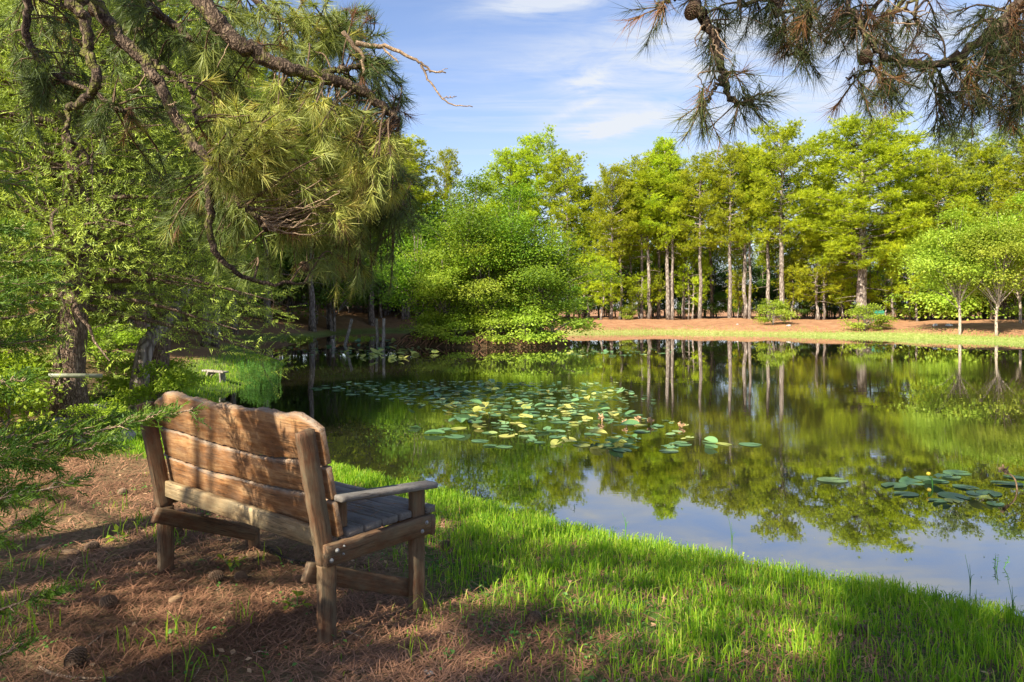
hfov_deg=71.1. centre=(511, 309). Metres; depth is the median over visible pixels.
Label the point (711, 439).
lily pad
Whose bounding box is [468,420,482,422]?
lily pad
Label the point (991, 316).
young tree
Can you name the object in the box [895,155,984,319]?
pine tree
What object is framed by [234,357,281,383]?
water plant
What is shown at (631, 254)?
thin pine
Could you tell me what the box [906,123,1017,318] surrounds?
pine tree
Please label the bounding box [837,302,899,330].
bush
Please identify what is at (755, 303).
shrub
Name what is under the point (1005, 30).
overhanging pine
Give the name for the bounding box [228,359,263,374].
water plant
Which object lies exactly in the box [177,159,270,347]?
pine tree
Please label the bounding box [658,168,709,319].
pine tree
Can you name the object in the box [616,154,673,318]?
pine tree
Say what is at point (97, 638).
stick
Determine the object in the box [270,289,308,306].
shrub
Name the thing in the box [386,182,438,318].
pine tree
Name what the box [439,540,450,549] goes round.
pine cone
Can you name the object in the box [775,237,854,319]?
young pine
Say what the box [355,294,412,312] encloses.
shrub
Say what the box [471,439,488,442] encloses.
lily pad
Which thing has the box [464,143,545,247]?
tree
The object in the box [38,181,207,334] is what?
broadleaf tree
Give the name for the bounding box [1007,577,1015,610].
grass stalk
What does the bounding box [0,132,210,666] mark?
cedar
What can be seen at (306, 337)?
water plant
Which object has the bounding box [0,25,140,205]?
broadleaf tree
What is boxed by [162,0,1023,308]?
sky
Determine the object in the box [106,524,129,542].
seedling
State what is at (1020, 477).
lily pad
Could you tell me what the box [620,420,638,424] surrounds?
lily pad
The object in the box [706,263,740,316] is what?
broadleaf tree
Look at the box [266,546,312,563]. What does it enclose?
stick
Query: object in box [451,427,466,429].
lily pad
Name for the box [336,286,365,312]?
shrub
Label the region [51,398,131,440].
bush
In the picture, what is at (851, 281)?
young pine
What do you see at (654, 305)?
shrub
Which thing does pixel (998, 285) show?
young tree
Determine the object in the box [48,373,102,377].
pipe
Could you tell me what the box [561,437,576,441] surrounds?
lily pad
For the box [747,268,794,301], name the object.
broadleaf tree
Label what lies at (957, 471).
lily pad
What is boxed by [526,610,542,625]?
pine cone
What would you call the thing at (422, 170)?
pine tree
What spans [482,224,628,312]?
broadleaf tree
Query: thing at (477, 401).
lily pad
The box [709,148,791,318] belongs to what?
pine tree
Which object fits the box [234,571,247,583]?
pine cone
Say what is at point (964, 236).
thin pine
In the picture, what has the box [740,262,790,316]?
broadleaf tree
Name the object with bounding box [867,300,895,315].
shrub
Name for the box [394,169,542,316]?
broadleaf tree
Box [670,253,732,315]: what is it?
broadleaf tree
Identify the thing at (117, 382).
bush
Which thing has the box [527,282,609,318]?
shrub
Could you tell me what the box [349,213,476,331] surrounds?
broadleaf tree
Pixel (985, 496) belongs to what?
lily pad
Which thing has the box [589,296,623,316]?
shrub
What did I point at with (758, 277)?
broadleaf tree
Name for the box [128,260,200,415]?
leaning trunk
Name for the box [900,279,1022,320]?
shrub
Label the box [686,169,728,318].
pine tree
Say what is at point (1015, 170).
pine tree
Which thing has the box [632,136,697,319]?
pine tree
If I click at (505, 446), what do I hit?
lily pad
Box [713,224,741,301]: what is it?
thin pine
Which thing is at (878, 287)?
young pine
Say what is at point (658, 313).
pine tree
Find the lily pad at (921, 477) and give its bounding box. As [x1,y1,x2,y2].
[914,476,929,479]
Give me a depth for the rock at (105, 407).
10.59 m
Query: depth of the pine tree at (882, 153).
60.64 m
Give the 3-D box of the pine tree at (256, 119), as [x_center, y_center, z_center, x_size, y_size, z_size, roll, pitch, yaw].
[-15.840,-6.518,37.451,7.794,16.476,7.996,0,0,38]
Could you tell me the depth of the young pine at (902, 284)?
60.00 m
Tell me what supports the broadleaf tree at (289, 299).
on the ground at (978, 325)
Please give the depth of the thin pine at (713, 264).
82.13 m
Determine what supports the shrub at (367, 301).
on the ground at (978, 325)
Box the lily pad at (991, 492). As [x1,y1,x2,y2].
[975,490,1001,495]
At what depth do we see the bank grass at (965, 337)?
48.93 m
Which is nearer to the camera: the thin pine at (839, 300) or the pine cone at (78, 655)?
the pine cone at (78, 655)
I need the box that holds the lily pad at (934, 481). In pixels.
[922,480,945,483]
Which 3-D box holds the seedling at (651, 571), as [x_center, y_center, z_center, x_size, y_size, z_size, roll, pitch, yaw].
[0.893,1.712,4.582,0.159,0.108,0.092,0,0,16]
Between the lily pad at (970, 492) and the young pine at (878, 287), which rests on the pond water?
the lily pad at (970, 492)
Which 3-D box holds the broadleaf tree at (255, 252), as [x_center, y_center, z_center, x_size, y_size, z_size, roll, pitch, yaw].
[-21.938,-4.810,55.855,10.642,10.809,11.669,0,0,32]
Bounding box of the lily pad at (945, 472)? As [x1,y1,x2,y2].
[943,471,957,474]
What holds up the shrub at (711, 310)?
on the ground at (978, 325)
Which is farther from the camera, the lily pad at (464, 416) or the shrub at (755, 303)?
the shrub at (755, 303)
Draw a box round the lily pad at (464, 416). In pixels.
[454,414,470,417]
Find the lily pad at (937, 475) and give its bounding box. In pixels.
[934,473,951,477]
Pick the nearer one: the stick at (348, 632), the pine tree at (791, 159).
the stick at (348, 632)
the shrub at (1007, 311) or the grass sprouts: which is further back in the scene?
the shrub at (1007, 311)
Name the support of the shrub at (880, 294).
on the ground at (978, 325)
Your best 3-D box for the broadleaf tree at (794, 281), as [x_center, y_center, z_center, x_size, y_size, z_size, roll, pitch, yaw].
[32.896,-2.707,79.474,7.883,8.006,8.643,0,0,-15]
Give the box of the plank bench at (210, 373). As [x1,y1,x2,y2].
[202,369,228,382]
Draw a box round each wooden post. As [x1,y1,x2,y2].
[344,319,352,344]
[375,318,378,344]
[381,318,384,346]
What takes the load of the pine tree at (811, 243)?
on the ground at (978, 325)
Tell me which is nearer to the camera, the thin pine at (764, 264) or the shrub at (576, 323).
the shrub at (576, 323)
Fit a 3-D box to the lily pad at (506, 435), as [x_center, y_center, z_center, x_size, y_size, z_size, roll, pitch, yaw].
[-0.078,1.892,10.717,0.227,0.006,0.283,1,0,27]
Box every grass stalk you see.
[728,517,734,552]
[965,556,973,600]
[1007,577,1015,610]
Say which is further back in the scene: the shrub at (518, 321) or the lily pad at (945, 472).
the shrub at (518, 321)
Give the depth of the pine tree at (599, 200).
68.80 m
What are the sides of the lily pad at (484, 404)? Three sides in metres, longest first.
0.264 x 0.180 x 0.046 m
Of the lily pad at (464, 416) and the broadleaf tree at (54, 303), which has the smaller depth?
the lily pad at (464, 416)
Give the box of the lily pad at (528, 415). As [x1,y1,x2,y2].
[518,414,532,417]
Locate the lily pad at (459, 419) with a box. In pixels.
[455,417,465,421]
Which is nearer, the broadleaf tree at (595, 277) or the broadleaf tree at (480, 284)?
the broadleaf tree at (480, 284)
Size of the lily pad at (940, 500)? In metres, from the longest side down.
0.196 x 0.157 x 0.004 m
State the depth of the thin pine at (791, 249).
70.87 m
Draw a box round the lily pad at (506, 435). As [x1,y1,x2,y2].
[499,434,514,436]
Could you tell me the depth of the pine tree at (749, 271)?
67.55 m
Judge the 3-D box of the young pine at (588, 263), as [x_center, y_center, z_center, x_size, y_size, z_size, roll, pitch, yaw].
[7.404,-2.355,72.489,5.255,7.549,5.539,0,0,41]
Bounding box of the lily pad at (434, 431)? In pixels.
[424,429,444,433]
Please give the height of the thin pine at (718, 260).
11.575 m
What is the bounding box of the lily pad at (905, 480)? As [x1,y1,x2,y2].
[899,476,924,484]
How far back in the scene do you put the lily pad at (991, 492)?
7.40 m
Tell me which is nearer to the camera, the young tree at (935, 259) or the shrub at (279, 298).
the young tree at (935, 259)
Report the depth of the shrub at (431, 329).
35.64 m
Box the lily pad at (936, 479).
[923,478,948,482]
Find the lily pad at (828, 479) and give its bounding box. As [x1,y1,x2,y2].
[817,477,847,481]
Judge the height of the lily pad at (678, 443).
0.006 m
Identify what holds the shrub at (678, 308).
on the ground at (978, 325)
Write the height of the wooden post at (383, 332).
1.932 m
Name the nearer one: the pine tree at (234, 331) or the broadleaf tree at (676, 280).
the pine tree at (234, 331)
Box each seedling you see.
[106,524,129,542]
[217,554,247,571]
[280,590,313,609]
[641,567,662,580]
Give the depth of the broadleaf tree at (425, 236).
65.01 m
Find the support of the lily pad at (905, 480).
on the pond water
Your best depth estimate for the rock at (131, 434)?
9.05 m
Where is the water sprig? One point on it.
(997, 562)
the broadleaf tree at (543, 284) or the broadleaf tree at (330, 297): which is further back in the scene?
the broadleaf tree at (330, 297)
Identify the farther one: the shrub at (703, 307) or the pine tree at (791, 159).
the shrub at (703, 307)
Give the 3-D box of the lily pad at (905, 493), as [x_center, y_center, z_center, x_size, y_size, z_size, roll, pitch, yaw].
[4.043,1.891,7.347,0.255,0.008,0.204,1,1,-19]
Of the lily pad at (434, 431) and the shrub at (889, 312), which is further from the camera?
the shrub at (889, 312)
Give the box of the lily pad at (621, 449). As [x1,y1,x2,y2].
[613,448,631,451]
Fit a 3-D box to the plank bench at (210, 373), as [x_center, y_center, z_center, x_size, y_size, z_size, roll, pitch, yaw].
[-7.248,1.644,17.510,0.661,0.316,0.204,0,0,20]
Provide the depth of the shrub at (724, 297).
75.38 m
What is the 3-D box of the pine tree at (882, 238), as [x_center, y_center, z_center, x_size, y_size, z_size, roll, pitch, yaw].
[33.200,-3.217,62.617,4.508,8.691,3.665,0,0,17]
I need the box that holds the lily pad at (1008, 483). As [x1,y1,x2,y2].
[990,480,1023,484]
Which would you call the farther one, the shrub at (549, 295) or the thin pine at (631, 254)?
the thin pine at (631, 254)
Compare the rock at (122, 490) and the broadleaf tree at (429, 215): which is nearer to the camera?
the rock at (122, 490)
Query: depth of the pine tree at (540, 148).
74.60 m
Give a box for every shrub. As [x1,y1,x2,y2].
[248,279,301,305]
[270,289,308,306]
[285,275,374,306]
[324,277,389,311]
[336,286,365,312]
[346,287,398,314]
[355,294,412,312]
[397,310,469,343]
[435,314,491,343]
[464,310,531,344]
[494,305,568,344]
[503,299,604,344]
[520,289,577,309]
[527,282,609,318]
[570,295,599,316]
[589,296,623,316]
[616,301,644,313]
[636,305,656,315]
[639,293,676,316]
[674,294,712,312]
[674,301,695,316]
[694,301,725,316]
[709,291,751,315]
[724,299,760,317]
[751,300,766,315]
[790,300,818,318]
[798,302,829,318]
[820,301,848,318]
[828,302,855,318]
[838,292,890,313]
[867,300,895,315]
[877,302,914,318]
[884,275,973,320]
[896,291,925,310]
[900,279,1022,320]
[948,281,1023,319]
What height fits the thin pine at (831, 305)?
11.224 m
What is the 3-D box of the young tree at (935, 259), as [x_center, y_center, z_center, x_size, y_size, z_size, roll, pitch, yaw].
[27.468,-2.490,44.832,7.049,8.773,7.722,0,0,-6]
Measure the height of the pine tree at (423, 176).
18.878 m
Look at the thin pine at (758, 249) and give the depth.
81.10 m
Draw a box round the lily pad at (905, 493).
[893,491,918,495]
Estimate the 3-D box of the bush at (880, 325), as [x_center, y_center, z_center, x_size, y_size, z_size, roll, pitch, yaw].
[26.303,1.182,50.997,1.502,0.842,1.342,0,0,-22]
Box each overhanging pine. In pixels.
[0,0,472,307]
[607,0,1023,164]
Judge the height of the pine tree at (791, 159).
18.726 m
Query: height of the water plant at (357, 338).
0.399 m
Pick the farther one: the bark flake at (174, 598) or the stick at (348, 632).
the bark flake at (174, 598)
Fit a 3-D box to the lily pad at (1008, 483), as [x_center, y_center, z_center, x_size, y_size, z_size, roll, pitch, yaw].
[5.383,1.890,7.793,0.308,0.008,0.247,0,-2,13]
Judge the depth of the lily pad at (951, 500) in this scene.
7.08 m
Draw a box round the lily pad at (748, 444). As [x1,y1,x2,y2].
[739,442,760,445]
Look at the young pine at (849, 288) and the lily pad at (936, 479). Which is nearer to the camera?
the lily pad at (936, 479)
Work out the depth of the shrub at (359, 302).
69.15 m
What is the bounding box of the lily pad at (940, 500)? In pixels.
[928,498,947,501]
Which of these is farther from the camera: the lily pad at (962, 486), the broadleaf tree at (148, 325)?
the broadleaf tree at (148, 325)
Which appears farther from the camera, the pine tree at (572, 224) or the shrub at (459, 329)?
the pine tree at (572, 224)
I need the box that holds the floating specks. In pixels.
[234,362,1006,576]
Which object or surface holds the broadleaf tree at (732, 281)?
on the ground at (978, 325)
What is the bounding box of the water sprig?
[992,556,1009,570]
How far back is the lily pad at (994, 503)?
6.96 m
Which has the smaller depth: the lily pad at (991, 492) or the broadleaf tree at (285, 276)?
the lily pad at (991, 492)
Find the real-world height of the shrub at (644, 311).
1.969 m
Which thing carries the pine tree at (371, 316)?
on the ground at (978, 325)
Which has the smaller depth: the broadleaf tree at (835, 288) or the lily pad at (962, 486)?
the lily pad at (962, 486)
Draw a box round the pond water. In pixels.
[216,331,1023,616]
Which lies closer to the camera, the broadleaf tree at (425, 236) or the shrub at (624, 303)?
the broadleaf tree at (425, 236)
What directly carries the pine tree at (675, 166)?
on the ground at (978, 325)
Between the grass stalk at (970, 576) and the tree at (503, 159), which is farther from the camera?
the tree at (503, 159)
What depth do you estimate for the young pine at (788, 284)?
68.74 m
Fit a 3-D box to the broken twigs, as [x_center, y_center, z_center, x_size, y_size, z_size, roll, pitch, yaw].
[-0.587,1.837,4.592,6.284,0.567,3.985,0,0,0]
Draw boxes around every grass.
[62,350,1023,681]
[566,325,1023,341]
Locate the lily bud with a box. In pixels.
[926,472,933,486]
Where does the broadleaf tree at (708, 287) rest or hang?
on the ground at (978, 325)
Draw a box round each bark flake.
[36,543,50,549]
[58,549,79,554]
[168,593,183,604]
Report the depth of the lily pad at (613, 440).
9.94 m
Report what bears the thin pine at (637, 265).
on the ground at (978, 325)
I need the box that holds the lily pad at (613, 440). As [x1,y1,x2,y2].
[609,436,622,442]
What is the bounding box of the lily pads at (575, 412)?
[289,342,693,447]
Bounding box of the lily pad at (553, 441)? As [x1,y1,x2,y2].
[550,439,561,444]
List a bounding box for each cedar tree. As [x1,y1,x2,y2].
[0,0,171,424]
[0,0,309,424]
[0,0,319,401]
[31,85,252,348]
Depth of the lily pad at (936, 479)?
7.96 m
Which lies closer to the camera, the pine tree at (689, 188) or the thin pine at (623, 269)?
the pine tree at (689, 188)
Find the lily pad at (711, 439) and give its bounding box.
[704,436,717,442]
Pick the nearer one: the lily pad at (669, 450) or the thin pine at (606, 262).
the lily pad at (669, 450)
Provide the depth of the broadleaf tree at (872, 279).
76.17 m
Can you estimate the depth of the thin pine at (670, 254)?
78.98 m
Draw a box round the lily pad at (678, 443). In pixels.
[669,442,691,445]
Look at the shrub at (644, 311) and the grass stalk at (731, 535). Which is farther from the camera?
the shrub at (644, 311)
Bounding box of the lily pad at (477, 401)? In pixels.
[469,399,481,403]
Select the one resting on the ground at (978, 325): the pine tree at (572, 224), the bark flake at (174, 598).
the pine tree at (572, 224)
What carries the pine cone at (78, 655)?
on the ground at (978, 325)
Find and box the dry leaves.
[0,468,987,681]
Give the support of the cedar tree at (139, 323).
on the ground at (978, 325)
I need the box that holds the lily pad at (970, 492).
[966,490,984,495]
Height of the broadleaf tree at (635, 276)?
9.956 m
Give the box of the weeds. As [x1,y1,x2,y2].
[0,481,1021,681]
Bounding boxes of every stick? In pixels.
[38,665,122,679]
[85,630,106,647]
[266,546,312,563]
[344,629,361,637]
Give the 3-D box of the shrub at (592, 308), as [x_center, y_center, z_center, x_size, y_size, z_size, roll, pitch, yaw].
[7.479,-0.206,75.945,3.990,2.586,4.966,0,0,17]
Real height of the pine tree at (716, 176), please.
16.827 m
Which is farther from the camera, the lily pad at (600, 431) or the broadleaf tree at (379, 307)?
the broadleaf tree at (379, 307)
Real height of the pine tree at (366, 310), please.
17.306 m
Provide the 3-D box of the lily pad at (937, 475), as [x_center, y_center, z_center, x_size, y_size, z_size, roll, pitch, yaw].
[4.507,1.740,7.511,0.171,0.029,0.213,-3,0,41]
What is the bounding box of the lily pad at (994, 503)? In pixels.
[986,501,1003,505]
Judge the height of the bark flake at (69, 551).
0.024 m
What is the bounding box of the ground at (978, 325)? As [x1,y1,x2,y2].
[0,291,1023,681]
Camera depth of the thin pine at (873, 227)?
64.91 m
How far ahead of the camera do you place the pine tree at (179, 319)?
43.77 m
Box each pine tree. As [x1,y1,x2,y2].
[127,65,183,325]
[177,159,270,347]
[191,28,269,332]
[208,220,272,346]
[218,241,253,340]
[229,65,268,333]
[257,74,326,323]
[296,111,356,331]
[297,107,369,328]
[344,119,426,325]
[364,167,400,312]
[386,133,443,310]
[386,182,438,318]
[400,137,441,217]
[427,146,463,217]
[496,123,580,243]
[534,148,606,319]
[558,183,607,317]
[576,253,637,319]
[578,162,639,318]
[599,179,644,319]
[610,205,649,315]
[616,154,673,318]
[617,166,681,318]
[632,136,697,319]
[637,146,682,318]
[645,152,703,319]
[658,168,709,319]
[663,151,737,318]
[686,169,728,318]
[694,140,763,317]
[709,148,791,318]
[720,142,777,318]
[739,159,805,318]
[742,117,836,320]
[771,102,946,320]
[793,193,839,319]
[795,158,845,319]
[804,210,846,319]
[867,224,911,319]
[880,147,963,319]
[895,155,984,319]
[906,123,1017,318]
[947,136,1023,319]
[966,124,1023,319]
[982,137,1023,220]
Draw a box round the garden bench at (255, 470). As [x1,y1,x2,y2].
[136,391,437,647]
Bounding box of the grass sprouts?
[0,471,713,681]
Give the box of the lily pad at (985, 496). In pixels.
[968,495,992,498]
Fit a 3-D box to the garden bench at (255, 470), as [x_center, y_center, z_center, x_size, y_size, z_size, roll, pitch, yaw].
[-1.361,1.095,4.186,1.788,1.210,0.889,0,0,38]
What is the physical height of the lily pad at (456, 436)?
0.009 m
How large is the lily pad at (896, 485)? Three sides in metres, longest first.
0.308 x 0.247 x 0.006 m
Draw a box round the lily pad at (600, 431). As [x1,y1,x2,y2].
[589,429,607,433]
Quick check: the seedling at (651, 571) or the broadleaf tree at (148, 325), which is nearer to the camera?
the seedling at (651, 571)
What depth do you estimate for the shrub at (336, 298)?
66.39 m
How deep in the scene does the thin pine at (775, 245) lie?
76.26 m
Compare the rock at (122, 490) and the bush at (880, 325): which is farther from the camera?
the bush at (880, 325)
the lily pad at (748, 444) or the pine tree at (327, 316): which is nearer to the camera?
the lily pad at (748, 444)
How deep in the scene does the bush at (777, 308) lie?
57.09 m
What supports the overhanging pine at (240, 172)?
on the ground at (978, 325)
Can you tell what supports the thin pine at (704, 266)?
on the ground at (978, 325)
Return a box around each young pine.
[569,249,614,319]
[624,271,654,318]
[634,266,665,318]
[669,249,717,318]
[725,269,758,317]
[770,253,819,319]
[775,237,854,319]
[818,268,856,318]
[828,257,873,318]
[867,264,906,314]
[884,234,939,320]
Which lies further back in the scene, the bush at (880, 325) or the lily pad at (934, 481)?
the bush at (880, 325)
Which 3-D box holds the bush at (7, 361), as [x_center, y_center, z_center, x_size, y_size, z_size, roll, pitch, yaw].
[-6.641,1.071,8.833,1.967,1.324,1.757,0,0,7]
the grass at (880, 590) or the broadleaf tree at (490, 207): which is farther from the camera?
the broadleaf tree at (490, 207)
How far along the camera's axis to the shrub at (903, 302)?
63.01 m
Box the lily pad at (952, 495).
[937,492,971,500]
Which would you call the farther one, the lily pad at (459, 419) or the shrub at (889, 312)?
the shrub at (889, 312)
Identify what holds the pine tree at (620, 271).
on the ground at (978, 325)
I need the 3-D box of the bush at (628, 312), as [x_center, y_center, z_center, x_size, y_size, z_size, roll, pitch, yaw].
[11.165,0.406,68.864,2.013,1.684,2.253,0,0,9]
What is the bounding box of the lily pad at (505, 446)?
[495,445,512,447]
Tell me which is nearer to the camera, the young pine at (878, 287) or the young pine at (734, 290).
the young pine at (878, 287)
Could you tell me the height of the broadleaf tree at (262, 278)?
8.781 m
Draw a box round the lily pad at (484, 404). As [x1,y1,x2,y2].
[479,402,488,408]
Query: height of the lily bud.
0.254 m
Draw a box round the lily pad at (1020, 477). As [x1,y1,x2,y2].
[1003,475,1023,478]
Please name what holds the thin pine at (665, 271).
on the ground at (978, 325)
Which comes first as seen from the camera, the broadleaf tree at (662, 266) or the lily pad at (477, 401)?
the lily pad at (477, 401)
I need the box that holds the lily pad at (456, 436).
[445,434,464,437]
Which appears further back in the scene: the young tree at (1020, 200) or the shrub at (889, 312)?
the shrub at (889, 312)
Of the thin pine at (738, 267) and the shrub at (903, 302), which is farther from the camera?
the thin pine at (738, 267)
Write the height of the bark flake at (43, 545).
0.024 m
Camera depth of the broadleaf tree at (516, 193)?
37.36 m
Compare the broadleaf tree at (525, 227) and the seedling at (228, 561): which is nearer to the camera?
the seedling at (228, 561)
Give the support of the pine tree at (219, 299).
on the ground at (978, 325)
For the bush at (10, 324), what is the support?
on the ground at (978, 325)
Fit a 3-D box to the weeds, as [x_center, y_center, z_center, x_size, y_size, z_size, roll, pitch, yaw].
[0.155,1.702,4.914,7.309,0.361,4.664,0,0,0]
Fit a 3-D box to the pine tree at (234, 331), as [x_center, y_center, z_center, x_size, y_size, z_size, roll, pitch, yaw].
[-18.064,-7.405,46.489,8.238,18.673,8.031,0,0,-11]
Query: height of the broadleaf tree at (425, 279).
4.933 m
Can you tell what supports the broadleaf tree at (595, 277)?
on the ground at (978, 325)
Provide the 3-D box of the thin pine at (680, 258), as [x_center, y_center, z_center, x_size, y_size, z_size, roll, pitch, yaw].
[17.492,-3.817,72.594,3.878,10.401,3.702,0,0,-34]
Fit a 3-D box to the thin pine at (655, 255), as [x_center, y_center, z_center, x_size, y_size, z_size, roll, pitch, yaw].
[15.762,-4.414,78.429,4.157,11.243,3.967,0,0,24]
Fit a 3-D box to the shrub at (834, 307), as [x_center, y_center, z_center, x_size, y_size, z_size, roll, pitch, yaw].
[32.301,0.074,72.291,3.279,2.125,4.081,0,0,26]
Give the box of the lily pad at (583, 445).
[573,443,589,446]
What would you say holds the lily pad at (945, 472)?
on the pond water
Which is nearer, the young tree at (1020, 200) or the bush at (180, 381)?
the bush at (180, 381)
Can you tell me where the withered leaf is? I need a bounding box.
[998,464,1017,488]
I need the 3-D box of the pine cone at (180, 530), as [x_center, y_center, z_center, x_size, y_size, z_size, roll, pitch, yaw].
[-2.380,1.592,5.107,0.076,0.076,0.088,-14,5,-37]
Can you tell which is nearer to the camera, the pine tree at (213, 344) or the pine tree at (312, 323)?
the pine tree at (213, 344)
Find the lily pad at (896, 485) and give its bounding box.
[881,482,907,487]
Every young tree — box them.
[884,198,1023,334]
[920,204,1023,335]
[951,203,1023,322]
[954,186,1023,297]
[964,277,1007,319]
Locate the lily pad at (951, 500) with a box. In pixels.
[944,498,960,502]
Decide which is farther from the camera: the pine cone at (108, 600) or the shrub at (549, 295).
the shrub at (549, 295)
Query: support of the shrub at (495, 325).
on the ground at (978, 325)
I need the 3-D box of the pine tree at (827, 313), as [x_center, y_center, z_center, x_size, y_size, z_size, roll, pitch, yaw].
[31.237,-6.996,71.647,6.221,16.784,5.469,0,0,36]
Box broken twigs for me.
[9,493,974,681]
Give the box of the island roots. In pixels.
[393,335,571,347]
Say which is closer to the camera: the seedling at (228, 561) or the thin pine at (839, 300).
the seedling at (228, 561)
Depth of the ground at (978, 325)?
4.45 m
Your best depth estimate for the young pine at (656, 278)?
71.94 m
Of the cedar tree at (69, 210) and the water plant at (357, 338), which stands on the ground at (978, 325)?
the cedar tree at (69, 210)
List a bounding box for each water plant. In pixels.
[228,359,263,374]
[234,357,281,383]
[244,366,277,389]
[282,335,313,339]
[335,334,380,339]
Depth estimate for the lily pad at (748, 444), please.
10.02 m
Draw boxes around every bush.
[0,312,52,390]
[0,350,55,425]
[0,362,64,446]
[50,323,146,364]
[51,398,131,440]
[87,353,185,395]
[105,357,218,412]
[618,305,638,319]
[753,298,799,324]
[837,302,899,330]
[869,320,893,329]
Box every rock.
[45,417,68,426]
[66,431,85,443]
[85,428,135,443]
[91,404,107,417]
[117,488,127,495]
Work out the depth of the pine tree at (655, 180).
69.70 m
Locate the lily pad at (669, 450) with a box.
[659,449,677,452]
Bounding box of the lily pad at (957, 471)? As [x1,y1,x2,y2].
[943,470,969,474]
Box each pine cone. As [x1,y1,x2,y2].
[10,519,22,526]
[64,646,87,669]
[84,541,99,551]
[99,594,117,608]
[175,528,183,536]
[208,570,223,581]
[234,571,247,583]
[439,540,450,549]
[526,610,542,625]
[852,624,871,637]
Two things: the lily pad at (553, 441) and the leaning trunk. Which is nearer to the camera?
the lily pad at (553, 441)
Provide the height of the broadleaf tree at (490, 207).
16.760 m
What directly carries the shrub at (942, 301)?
on the ground at (978, 325)
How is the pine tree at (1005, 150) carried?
on the ground at (978, 325)
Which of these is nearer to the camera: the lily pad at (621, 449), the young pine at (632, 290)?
the lily pad at (621, 449)
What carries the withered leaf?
in the pond water
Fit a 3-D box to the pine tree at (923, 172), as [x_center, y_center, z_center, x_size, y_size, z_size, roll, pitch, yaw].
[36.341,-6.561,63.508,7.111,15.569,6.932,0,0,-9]
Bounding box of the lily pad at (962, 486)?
[952,484,978,488]
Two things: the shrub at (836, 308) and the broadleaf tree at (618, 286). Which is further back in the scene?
the broadleaf tree at (618, 286)
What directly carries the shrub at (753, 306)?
on the ground at (978, 325)
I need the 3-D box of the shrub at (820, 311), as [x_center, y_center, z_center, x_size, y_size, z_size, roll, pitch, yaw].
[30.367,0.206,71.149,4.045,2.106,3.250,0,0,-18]
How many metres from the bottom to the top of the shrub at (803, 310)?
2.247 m
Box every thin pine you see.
[557,221,582,315]
[572,206,603,317]
[596,217,617,316]
[604,242,629,316]
[616,218,646,317]
[629,242,646,316]
[643,235,669,316]
[649,236,678,315]
[669,221,687,316]
[674,228,703,319]
[689,239,717,315]
[695,245,717,316]
[702,226,726,316]
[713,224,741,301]
[721,247,742,317]
[731,228,758,317]
[751,233,777,316]
[752,235,778,300]
[761,223,792,316]
[784,228,804,319]
[795,219,829,299]
[825,270,835,319]
[832,232,857,318]
[833,214,867,306]
[855,205,890,317]
[878,202,909,318]
[888,214,938,319]
[941,190,987,241]
[957,214,982,319]
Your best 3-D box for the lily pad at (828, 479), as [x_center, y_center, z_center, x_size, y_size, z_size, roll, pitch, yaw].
[3.542,1.888,7.936,0.321,0.005,0.257,0,0,0]
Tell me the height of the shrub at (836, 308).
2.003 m
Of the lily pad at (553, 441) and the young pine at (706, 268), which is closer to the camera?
the lily pad at (553, 441)
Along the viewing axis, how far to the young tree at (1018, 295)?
53.62 m
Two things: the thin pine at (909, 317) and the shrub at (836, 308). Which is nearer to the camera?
the thin pine at (909, 317)
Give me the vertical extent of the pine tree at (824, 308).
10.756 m
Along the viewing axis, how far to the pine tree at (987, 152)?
61.04 m
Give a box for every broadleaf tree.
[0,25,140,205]
[1,9,187,278]
[14,3,312,330]
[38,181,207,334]
[42,31,95,318]
[221,230,287,299]
[225,231,305,316]
[250,227,387,323]
[258,227,338,318]
[270,216,397,331]
[341,208,436,317]
[349,213,438,318]
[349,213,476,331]
[380,199,462,310]
[381,198,500,312]
[386,240,504,331]
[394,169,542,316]
[403,209,507,310]
[420,188,452,221]
[421,224,546,331]
[437,166,552,267]
[442,178,591,317]
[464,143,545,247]
[465,200,582,269]
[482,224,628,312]
[575,247,606,310]
[576,250,626,316]
[590,250,637,316]
[613,254,664,301]
[623,254,676,316]
[650,257,697,308]
[654,257,723,315]
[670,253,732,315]
[674,265,726,306]
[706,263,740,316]
[716,265,755,311]
[721,267,755,316]
[726,253,787,314]
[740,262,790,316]
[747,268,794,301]
[772,259,836,316]
[808,269,855,316]
[810,269,853,316]
[844,261,893,299]
[884,265,918,315]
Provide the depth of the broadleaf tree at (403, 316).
65.41 m
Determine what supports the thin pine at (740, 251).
on the ground at (978, 325)
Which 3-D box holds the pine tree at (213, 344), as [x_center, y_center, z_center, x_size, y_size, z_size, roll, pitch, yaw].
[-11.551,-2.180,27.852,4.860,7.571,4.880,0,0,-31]
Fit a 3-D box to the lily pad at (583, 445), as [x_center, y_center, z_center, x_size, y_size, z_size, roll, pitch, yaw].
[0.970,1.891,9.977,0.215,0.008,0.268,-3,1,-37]
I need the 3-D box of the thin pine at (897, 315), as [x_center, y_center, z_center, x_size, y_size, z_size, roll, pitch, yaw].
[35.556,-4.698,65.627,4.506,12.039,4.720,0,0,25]
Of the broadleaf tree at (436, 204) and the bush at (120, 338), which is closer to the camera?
the bush at (120, 338)
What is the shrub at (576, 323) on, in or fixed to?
on the ground at (978, 325)

